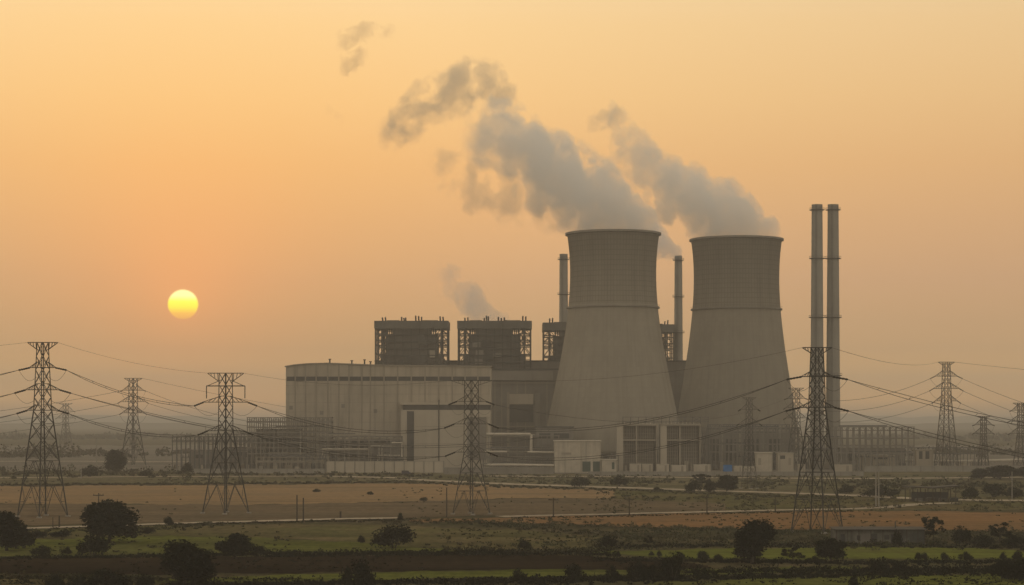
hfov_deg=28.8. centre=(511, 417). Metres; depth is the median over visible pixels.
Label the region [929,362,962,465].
pylon
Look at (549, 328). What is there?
boiler house
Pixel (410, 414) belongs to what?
tall doorway
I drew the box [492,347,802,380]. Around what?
power line
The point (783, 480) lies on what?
undergrowth
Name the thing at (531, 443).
steam pipe
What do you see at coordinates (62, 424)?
power line
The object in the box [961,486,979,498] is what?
shrub
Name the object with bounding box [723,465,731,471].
container
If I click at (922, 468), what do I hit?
boundary wall
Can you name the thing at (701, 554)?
shrub
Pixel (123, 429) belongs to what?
power line
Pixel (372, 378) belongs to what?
window
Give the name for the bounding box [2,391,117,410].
power line
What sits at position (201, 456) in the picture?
relay house
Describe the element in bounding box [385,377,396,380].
window
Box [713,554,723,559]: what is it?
shrub
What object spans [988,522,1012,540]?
tree
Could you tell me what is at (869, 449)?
switch house
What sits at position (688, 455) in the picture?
bay frame
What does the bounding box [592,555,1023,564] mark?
undergrowth
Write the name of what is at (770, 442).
switch house
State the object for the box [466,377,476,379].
window
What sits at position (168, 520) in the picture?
shrub
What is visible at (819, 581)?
field
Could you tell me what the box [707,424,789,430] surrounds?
switchyard gantry
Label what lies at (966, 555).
shrub
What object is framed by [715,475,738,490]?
tree
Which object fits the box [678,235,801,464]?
cooling tower
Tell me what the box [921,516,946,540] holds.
tree
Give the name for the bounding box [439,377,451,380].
window
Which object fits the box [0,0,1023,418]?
sky
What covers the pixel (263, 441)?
utility pole
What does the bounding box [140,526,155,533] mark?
shrub
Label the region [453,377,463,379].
window
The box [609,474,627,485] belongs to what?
shrub
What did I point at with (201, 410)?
power line
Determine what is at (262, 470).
boundary wall
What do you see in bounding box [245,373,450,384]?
power line
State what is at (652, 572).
shrub
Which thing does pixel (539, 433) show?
window
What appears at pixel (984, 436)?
pylon
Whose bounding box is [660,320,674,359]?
boiler house
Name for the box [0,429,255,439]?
treeline
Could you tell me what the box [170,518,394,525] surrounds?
undergrowth
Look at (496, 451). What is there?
steam pipe
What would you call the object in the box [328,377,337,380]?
window
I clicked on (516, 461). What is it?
fence trestle
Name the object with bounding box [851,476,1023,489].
treeline
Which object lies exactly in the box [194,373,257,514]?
pylon
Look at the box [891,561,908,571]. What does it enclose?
shrub
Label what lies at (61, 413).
power line
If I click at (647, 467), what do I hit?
container
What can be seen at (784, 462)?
cabin
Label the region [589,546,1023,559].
bright crop field
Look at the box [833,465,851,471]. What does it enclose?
container
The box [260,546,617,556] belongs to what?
undergrowth
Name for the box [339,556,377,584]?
shrub
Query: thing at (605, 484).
weeds
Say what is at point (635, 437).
bay frame
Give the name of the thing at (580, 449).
service building
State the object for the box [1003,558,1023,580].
tree
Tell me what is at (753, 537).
tree
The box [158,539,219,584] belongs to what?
tree
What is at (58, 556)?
undergrowth
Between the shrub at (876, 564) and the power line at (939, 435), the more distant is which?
the power line at (939, 435)
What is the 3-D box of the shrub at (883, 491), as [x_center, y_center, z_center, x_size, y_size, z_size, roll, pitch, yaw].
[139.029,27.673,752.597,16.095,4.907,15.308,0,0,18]
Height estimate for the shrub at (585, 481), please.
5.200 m
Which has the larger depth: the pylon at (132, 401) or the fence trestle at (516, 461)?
the pylon at (132, 401)
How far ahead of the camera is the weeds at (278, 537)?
491.95 m
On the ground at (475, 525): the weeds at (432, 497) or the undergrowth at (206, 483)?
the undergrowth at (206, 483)
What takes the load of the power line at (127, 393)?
attached to the pylon at (225, 480)
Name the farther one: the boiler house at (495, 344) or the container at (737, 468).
the boiler house at (495, 344)
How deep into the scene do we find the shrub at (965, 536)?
471.79 m
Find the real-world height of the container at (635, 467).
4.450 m
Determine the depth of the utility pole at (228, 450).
1102.23 m
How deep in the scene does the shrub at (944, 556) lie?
418.83 m
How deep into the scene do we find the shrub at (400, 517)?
573.31 m
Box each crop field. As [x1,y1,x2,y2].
[0,535,474,555]
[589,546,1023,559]
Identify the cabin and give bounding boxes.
[601,459,616,471]
[754,452,772,471]
[775,453,793,471]
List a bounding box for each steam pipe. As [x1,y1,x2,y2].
[392,442,402,456]
[485,451,506,452]
[486,433,532,450]
[487,464,553,466]
[527,451,553,452]
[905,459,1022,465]
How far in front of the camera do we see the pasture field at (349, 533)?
511.04 m
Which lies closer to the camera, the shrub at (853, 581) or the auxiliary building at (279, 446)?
the shrub at (853, 581)
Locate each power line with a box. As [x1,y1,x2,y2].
[0,403,117,422]
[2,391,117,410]
[6,415,114,432]
[67,370,191,405]
[70,346,200,372]
[70,414,195,436]
[71,393,542,447]
[143,378,520,438]
[148,403,296,430]
[149,392,274,425]
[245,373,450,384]
[254,435,444,459]
[258,406,443,433]
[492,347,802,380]
[497,401,779,422]
[498,411,784,460]
[499,380,784,431]
[809,391,928,410]
[815,403,931,421]
[818,379,928,400]
[834,348,936,364]
[848,379,1023,425]
[849,411,1023,457]
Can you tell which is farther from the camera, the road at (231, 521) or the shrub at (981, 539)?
the road at (231, 521)
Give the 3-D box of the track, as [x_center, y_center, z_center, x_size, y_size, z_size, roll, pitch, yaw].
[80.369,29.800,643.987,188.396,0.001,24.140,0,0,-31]
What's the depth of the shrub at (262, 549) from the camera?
436.98 m
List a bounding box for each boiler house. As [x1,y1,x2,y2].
[374,316,449,364]
[457,316,531,367]
[542,318,566,359]
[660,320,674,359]
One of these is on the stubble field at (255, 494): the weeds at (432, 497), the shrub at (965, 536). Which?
the weeds at (432, 497)
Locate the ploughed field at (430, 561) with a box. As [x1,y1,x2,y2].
[0,554,707,574]
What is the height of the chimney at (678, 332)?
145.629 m
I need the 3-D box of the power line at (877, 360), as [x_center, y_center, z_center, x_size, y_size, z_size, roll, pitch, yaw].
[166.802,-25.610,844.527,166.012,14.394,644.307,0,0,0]
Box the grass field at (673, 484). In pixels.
[0,470,1023,496]
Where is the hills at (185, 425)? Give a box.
[0,422,1023,427]
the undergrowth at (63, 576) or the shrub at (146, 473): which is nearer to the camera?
the undergrowth at (63, 576)
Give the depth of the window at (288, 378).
1149.78 m
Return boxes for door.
[467,417,485,459]
[582,461,590,471]
[593,461,599,471]
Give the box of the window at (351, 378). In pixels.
[350,377,360,380]
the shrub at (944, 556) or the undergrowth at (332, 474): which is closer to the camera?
the shrub at (944, 556)
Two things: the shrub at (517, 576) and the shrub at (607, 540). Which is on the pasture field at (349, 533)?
the shrub at (607, 540)
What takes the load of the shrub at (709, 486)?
on the scrub field at (730, 501)
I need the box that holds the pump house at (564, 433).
[535,426,573,466]
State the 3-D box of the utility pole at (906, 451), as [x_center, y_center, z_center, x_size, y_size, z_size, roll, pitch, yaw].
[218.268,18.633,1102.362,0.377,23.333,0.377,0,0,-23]
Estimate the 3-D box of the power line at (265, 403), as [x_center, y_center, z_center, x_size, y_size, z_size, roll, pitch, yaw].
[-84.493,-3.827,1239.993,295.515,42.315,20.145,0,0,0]
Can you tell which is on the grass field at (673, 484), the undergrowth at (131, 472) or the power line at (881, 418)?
the undergrowth at (131, 472)
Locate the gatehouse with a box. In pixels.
[912,449,933,465]
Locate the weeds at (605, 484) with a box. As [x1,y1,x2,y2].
[0,471,1022,492]
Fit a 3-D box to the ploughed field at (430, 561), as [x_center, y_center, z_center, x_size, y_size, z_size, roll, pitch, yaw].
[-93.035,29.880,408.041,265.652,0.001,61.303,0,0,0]
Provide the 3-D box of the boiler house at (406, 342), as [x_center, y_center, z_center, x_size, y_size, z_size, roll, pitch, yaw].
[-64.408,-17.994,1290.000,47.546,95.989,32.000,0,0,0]
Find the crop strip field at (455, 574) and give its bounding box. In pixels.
[137,566,861,582]
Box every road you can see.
[0,476,402,477]
[27,517,397,528]
[87,461,175,461]
[398,479,1023,500]
[480,475,1023,478]
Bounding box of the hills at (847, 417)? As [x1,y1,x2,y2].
[0,413,1022,424]
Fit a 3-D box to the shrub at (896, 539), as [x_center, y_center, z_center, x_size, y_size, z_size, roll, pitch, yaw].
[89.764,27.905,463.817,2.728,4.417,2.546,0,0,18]
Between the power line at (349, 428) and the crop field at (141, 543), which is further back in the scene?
the power line at (349, 428)
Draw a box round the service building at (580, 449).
[553,440,600,472]
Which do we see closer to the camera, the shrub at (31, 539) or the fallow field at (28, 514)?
the shrub at (31, 539)
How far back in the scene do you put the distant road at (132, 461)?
1359.97 m
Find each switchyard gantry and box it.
[172,436,281,468]
[201,434,248,449]
[622,417,708,463]
[701,426,799,469]
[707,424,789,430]
[799,436,839,468]
[829,425,914,470]
[905,447,981,465]
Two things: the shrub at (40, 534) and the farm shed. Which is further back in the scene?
the shrub at (40, 534)
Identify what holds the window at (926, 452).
in the gatehouse
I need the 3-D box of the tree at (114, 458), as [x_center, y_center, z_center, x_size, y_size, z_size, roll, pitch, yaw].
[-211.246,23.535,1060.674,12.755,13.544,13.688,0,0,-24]
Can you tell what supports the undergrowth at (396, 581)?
on the ground at (475, 525)
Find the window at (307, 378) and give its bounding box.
[306,377,314,380]
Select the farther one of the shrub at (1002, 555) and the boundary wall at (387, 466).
the boundary wall at (387, 466)
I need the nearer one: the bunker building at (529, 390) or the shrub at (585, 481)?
the shrub at (585, 481)
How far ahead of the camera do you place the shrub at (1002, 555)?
421.32 m
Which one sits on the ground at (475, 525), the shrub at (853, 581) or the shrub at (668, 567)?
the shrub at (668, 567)
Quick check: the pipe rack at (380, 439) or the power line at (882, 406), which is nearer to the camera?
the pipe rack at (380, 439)
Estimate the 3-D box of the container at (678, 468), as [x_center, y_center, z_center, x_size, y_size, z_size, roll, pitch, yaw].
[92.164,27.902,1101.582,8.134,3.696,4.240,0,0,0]
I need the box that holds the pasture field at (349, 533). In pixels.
[28,523,605,549]
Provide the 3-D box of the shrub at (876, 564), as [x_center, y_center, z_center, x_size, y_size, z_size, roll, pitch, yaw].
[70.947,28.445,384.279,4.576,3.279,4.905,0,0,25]
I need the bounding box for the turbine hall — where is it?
[285,359,492,468]
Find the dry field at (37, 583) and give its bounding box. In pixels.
[0,578,165,584]
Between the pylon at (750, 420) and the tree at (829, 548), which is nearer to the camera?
the tree at (829, 548)
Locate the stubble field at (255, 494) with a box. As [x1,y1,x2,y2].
[0,483,613,504]
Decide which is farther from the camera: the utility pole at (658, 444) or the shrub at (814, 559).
the utility pole at (658, 444)
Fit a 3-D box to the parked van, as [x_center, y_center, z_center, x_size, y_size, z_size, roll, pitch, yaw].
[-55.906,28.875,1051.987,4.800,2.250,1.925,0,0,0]
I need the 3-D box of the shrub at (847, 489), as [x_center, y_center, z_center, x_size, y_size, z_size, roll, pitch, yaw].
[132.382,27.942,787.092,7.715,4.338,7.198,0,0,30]
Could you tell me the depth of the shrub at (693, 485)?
794.39 m
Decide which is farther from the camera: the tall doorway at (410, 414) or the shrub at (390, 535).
the tall doorway at (410, 414)
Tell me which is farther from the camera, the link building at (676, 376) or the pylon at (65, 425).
the pylon at (65, 425)
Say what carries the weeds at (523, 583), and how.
on the ground at (475, 525)
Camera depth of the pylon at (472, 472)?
619.06 m
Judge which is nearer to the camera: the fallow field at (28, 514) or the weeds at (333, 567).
the weeds at (333, 567)
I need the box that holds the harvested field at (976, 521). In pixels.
[410,510,1023,531]
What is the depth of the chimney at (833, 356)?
1202.75 m
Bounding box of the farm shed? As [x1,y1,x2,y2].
[829,521,926,543]
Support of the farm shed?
on the ground at (475, 525)
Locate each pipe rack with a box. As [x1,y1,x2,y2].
[247,417,332,468]
[320,435,402,468]
[369,445,403,460]
[482,434,559,470]
[601,454,618,470]
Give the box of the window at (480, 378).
[479,377,489,379]
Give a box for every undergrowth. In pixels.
[0,463,194,478]
[0,480,401,485]
[0,547,510,559]
[0,571,170,581]
[28,523,205,533]
[166,573,687,584]
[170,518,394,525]
[198,470,442,477]
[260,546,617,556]
[381,516,597,534]
[409,480,853,499]
[440,543,616,554]
[475,518,1023,536]
[476,566,990,584]
[511,509,853,518]
[587,474,1018,488]
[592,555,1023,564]
[594,539,1023,549]
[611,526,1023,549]
[676,561,990,574]
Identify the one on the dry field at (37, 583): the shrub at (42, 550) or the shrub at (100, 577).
the shrub at (100, 577)
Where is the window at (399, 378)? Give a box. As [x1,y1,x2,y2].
[398,377,410,380]
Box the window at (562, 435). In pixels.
[554,433,568,437]
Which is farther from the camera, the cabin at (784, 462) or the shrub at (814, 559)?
the cabin at (784, 462)
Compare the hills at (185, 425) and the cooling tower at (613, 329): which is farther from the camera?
the hills at (185, 425)
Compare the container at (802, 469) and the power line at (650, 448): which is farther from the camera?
the container at (802, 469)
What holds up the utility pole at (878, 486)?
on the scrub field at (730, 501)
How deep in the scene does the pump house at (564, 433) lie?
1128.00 m
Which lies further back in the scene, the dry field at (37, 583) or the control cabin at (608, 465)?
the control cabin at (608, 465)
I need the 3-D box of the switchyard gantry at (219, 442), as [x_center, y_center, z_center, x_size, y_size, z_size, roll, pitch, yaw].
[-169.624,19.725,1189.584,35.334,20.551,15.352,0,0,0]
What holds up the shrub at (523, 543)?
on the ground at (475, 525)
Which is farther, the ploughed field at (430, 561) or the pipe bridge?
the pipe bridge
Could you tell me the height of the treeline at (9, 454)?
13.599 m
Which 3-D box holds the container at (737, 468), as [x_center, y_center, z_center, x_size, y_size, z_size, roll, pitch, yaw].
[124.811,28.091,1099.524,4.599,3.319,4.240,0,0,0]
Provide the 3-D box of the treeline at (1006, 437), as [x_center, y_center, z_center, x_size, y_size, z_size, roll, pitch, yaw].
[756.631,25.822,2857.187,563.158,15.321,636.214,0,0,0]
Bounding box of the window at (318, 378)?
[317,377,326,380]
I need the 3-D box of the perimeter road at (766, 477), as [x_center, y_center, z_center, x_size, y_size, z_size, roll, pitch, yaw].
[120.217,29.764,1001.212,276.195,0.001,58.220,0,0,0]
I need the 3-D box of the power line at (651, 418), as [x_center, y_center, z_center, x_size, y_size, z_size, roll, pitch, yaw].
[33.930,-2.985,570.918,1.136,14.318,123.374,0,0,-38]
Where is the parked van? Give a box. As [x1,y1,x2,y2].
[402,470,410,474]
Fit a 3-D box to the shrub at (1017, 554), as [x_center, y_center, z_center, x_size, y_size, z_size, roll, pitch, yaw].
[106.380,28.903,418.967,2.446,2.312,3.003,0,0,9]
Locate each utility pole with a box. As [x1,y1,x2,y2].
[205,426,205,468]
[228,431,228,468]
[263,419,263,460]
[296,495,297,520]
[300,431,300,468]
[344,426,344,460]
[446,487,446,516]
[658,425,658,463]
[702,496,711,512]
[875,465,876,506]
[878,465,879,506]
[906,431,906,471]
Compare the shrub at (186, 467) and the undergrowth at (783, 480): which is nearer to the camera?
the undergrowth at (783, 480)
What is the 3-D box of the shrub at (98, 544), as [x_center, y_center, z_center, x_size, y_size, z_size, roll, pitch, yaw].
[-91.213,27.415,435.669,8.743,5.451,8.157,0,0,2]
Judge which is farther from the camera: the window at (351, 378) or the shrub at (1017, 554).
the window at (351, 378)
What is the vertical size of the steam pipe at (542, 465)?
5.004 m
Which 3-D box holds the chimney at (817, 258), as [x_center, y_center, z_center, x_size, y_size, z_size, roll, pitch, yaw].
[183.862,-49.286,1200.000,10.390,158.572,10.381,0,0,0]
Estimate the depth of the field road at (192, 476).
1012.43 m
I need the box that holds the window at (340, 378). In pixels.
[339,377,347,380]
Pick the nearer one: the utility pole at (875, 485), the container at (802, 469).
the utility pole at (875, 485)
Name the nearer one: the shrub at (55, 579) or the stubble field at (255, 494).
the shrub at (55, 579)
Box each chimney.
[557,254,569,334]
[673,256,683,359]
[808,204,825,467]
[826,204,841,467]
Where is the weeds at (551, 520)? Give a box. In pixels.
[447,512,1023,529]
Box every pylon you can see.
[14,342,70,517]
[55,403,75,447]
[118,378,147,465]
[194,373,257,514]
[444,380,498,514]
[736,397,761,488]
[783,388,808,469]
[785,347,848,533]
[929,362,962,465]
[972,416,994,465]
[1007,403,1023,465]
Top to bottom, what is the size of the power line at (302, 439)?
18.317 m
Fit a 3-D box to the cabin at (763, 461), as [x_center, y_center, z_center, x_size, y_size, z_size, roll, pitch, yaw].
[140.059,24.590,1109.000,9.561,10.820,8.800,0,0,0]
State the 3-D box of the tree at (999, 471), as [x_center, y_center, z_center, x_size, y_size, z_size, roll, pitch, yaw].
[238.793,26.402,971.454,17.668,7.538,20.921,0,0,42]
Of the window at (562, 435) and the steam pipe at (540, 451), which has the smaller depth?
the steam pipe at (540, 451)
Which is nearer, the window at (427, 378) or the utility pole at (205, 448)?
the utility pole at (205, 448)
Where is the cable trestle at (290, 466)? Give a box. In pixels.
[255,455,328,468]
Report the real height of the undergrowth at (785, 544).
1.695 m
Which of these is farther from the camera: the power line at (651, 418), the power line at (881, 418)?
the power line at (881, 418)
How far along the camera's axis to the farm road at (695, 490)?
828.84 m
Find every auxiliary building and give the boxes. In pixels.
[255,429,301,468]
[325,441,400,460]
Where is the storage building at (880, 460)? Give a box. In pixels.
[856,455,894,469]
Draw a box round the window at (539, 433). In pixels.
[539,433,549,437]
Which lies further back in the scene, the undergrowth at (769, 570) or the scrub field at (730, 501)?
the scrub field at (730, 501)
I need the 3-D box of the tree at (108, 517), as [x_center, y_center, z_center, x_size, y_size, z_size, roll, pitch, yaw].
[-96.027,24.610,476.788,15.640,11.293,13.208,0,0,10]
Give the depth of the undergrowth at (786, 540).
486.42 m
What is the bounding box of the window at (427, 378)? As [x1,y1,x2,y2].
[426,377,437,380]
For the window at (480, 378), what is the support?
in the turbine hall
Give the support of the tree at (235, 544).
on the ploughed field at (430, 561)
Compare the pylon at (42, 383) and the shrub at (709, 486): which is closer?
the pylon at (42, 383)
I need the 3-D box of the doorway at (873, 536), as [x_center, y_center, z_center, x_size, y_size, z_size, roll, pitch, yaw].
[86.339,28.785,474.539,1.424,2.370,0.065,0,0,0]
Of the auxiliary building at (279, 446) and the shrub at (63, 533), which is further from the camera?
the auxiliary building at (279, 446)
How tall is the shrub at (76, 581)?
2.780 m
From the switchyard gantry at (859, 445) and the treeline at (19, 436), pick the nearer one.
the switchyard gantry at (859, 445)
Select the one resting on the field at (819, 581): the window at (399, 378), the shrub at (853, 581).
the shrub at (853, 581)
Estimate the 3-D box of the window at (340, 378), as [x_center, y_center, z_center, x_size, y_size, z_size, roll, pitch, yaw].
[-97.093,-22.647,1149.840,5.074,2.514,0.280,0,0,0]
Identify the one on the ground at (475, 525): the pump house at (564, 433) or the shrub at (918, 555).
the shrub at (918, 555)
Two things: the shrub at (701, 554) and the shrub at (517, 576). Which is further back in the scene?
the shrub at (701, 554)
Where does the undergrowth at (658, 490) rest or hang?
on the grass field at (673, 484)
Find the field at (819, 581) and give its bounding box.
[649,574,1023,584]
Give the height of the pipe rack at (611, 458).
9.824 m
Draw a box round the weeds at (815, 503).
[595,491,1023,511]
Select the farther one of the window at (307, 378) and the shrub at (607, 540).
the window at (307, 378)
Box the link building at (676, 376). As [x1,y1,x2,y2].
[379,360,685,458]
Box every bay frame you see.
[615,421,657,470]
[659,421,700,470]
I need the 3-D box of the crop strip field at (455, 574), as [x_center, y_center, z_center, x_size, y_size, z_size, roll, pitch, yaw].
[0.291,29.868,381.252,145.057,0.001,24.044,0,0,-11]
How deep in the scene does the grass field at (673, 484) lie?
969.56 m
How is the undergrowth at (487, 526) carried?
on the ground at (475, 525)
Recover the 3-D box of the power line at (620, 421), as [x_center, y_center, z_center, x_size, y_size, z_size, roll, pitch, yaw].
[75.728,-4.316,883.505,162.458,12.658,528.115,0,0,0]
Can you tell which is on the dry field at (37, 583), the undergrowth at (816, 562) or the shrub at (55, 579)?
the shrub at (55, 579)
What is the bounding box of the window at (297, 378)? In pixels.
[296,377,304,380]
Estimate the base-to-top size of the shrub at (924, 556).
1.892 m
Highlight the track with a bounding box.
[499,502,950,516]
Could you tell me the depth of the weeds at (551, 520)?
576.54 m
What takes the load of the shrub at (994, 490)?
on the scrub field at (730, 501)
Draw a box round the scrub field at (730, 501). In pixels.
[614,489,1023,512]
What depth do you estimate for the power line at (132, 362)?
613.99 m
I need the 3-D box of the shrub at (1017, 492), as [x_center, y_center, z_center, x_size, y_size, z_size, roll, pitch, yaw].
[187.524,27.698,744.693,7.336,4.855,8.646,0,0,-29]
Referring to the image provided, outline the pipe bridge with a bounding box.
[317,433,369,468]
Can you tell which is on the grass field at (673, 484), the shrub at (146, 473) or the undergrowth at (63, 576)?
the shrub at (146, 473)
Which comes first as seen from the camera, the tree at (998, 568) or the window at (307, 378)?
the tree at (998, 568)
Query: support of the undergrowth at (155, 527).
on the pasture field at (349, 533)
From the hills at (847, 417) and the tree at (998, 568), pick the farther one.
the hills at (847, 417)
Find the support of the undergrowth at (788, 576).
on the ground at (475, 525)
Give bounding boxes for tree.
[0,510,29,550]
[79,499,141,540]
[103,450,127,473]
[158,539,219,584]
[214,533,259,558]
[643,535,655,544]
[692,474,710,484]
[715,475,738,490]
[731,517,778,563]
[781,544,805,559]
[814,537,847,560]
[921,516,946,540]
[969,468,990,478]
[984,464,1019,478]
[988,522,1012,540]
[989,559,1011,578]
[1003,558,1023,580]
[1016,466,1023,476]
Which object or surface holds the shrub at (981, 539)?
on the ground at (475, 525)
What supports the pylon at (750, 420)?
on the grass field at (673, 484)
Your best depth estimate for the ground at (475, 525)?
565.87 m
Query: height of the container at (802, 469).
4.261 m
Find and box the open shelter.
[901,485,959,501]
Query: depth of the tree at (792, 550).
411.52 m
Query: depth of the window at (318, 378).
1149.78 m
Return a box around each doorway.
[407,411,413,460]
[871,534,876,542]
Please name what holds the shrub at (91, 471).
on the grass field at (673, 484)
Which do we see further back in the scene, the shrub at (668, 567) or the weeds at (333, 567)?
the weeds at (333, 567)
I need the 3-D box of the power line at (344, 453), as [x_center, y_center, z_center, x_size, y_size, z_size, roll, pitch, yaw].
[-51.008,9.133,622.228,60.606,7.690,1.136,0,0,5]
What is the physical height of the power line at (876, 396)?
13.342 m
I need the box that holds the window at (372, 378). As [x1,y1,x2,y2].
[371,377,382,380]
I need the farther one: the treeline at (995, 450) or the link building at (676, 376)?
the treeline at (995, 450)
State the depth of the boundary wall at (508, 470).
1060.61 m
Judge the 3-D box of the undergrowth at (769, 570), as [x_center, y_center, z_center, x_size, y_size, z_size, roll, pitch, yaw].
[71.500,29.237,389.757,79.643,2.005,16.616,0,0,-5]
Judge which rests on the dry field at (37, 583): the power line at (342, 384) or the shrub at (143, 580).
the shrub at (143, 580)
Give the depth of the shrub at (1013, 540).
459.86 m
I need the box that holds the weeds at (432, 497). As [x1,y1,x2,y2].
[5,484,616,521]
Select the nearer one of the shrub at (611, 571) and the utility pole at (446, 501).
the shrub at (611, 571)
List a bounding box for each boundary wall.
[175,469,324,472]
[325,461,443,472]
[444,467,552,473]
[588,472,863,475]
[864,466,1023,471]
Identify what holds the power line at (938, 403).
attached to the pylon at (814, 433)
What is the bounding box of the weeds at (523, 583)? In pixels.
[0,565,1023,584]
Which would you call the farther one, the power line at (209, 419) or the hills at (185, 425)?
the hills at (185, 425)
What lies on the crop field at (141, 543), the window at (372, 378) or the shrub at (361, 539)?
the shrub at (361, 539)
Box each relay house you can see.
[189,451,224,468]
[229,447,255,468]
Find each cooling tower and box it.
[547,229,678,463]
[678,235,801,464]
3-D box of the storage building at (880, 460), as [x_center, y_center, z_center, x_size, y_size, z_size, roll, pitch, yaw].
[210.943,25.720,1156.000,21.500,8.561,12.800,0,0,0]
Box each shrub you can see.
[22,528,35,547]
[29,545,50,554]
[30,530,49,537]
[44,574,65,584]
[48,530,72,537]
[59,546,71,553]
[66,575,88,584]
[76,532,113,554]
[79,465,98,476]
[79,568,132,584]
[134,573,155,584]
[139,469,152,475]
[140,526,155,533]
[163,516,173,524]
[181,462,193,472]
[252,545,270,554]
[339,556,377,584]
[358,535,364,542]
[370,522,416,547]
[397,513,403,519]
[512,568,525,581]
[515,539,531,548]
[562,563,586,578]
[569,476,590,486]
[596,534,617,545]
[605,565,619,577]
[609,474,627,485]
[625,560,646,578]
[641,564,664,578]
[658,550,682,577]
[684,479,702,491]
[697,550,709,558]
[703,479,717,491]
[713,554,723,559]
[807,556,823,562]
[838,483,855,493]
[848,575,858,584]
[859,485,900,496]
[867,557,891,572]
[891,529,902,544]
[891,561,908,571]
[914,552,922,559]
[921,553,928,559]
[940,552,948,559]
[951,526,971,542]
[958,551,973,559]
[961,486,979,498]
[969,534,994,545]
[981,484,1008,496]
[999,551,1006,558]
[1000,533,1023,547]
[1003,486,1023,497]
[1011,550,1022,558]
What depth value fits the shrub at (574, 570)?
367.77 m
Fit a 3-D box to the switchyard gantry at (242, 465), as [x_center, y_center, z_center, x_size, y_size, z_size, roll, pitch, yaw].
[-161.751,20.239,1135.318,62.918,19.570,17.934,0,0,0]
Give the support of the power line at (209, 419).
attached to the pylon at (132, 401)
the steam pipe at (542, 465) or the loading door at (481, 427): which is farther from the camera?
the loading door at (481, 427)
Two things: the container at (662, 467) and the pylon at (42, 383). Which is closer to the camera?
the pylon at (42, 383)
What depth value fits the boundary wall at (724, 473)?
1029.41 m
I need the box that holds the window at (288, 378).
[287,377,294,380]
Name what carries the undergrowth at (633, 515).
on the harvested field at (976, 521)
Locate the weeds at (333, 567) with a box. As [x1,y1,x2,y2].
[0,556,702,573]
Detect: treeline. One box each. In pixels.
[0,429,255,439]
[0,441,87,458]
[78,443,189,456]
[851,432,1023,440]
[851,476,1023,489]
[905,442,1021,456]
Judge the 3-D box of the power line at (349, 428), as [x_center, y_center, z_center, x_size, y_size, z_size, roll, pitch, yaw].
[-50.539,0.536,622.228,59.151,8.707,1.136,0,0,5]
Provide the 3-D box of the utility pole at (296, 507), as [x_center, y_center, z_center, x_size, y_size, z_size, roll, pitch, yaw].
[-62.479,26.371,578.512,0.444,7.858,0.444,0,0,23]
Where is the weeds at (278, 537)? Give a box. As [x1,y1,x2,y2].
[33,523,616,552]
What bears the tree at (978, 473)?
on the grass field at (673, 484)
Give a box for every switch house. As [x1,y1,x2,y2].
[705,432,795,467]
[838,447,904,468]
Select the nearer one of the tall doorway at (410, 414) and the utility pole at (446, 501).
the utility pole at (446, 501)
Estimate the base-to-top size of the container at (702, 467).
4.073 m
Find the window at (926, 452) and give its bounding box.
[925,451,928,458]
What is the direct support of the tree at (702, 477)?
on the grass field at (673, 484)
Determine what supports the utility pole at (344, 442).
on the ground at (475, 525)
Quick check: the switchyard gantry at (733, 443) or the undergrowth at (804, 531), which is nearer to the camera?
the undergrowth at (804, 531)
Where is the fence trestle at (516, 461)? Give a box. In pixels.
[487,457,552,466]
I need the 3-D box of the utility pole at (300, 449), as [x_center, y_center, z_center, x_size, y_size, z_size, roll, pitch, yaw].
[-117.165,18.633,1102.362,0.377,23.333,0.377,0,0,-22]
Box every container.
[630,464,640,471]
[642,464,652,471]
[656,464,668,471]
[671,465,685,471]
[693,464,710,471]
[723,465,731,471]
[734,466,741,471]
[743,466,753,471]
[797,464,804,471]
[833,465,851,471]
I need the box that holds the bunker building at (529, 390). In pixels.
[492,368,558,462]
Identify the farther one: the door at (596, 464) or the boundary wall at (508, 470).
the door at (596, 464)
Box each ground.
[0,428,1023,584]
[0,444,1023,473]
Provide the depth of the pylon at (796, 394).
1147.08 m
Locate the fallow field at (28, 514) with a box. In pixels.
[0,498,724,524]
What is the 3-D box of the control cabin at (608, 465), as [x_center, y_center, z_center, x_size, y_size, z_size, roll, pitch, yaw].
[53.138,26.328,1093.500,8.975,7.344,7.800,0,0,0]
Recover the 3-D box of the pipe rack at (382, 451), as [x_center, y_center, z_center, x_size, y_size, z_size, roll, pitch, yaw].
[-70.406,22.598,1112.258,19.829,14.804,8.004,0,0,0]
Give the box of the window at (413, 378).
[412,377,423,380]

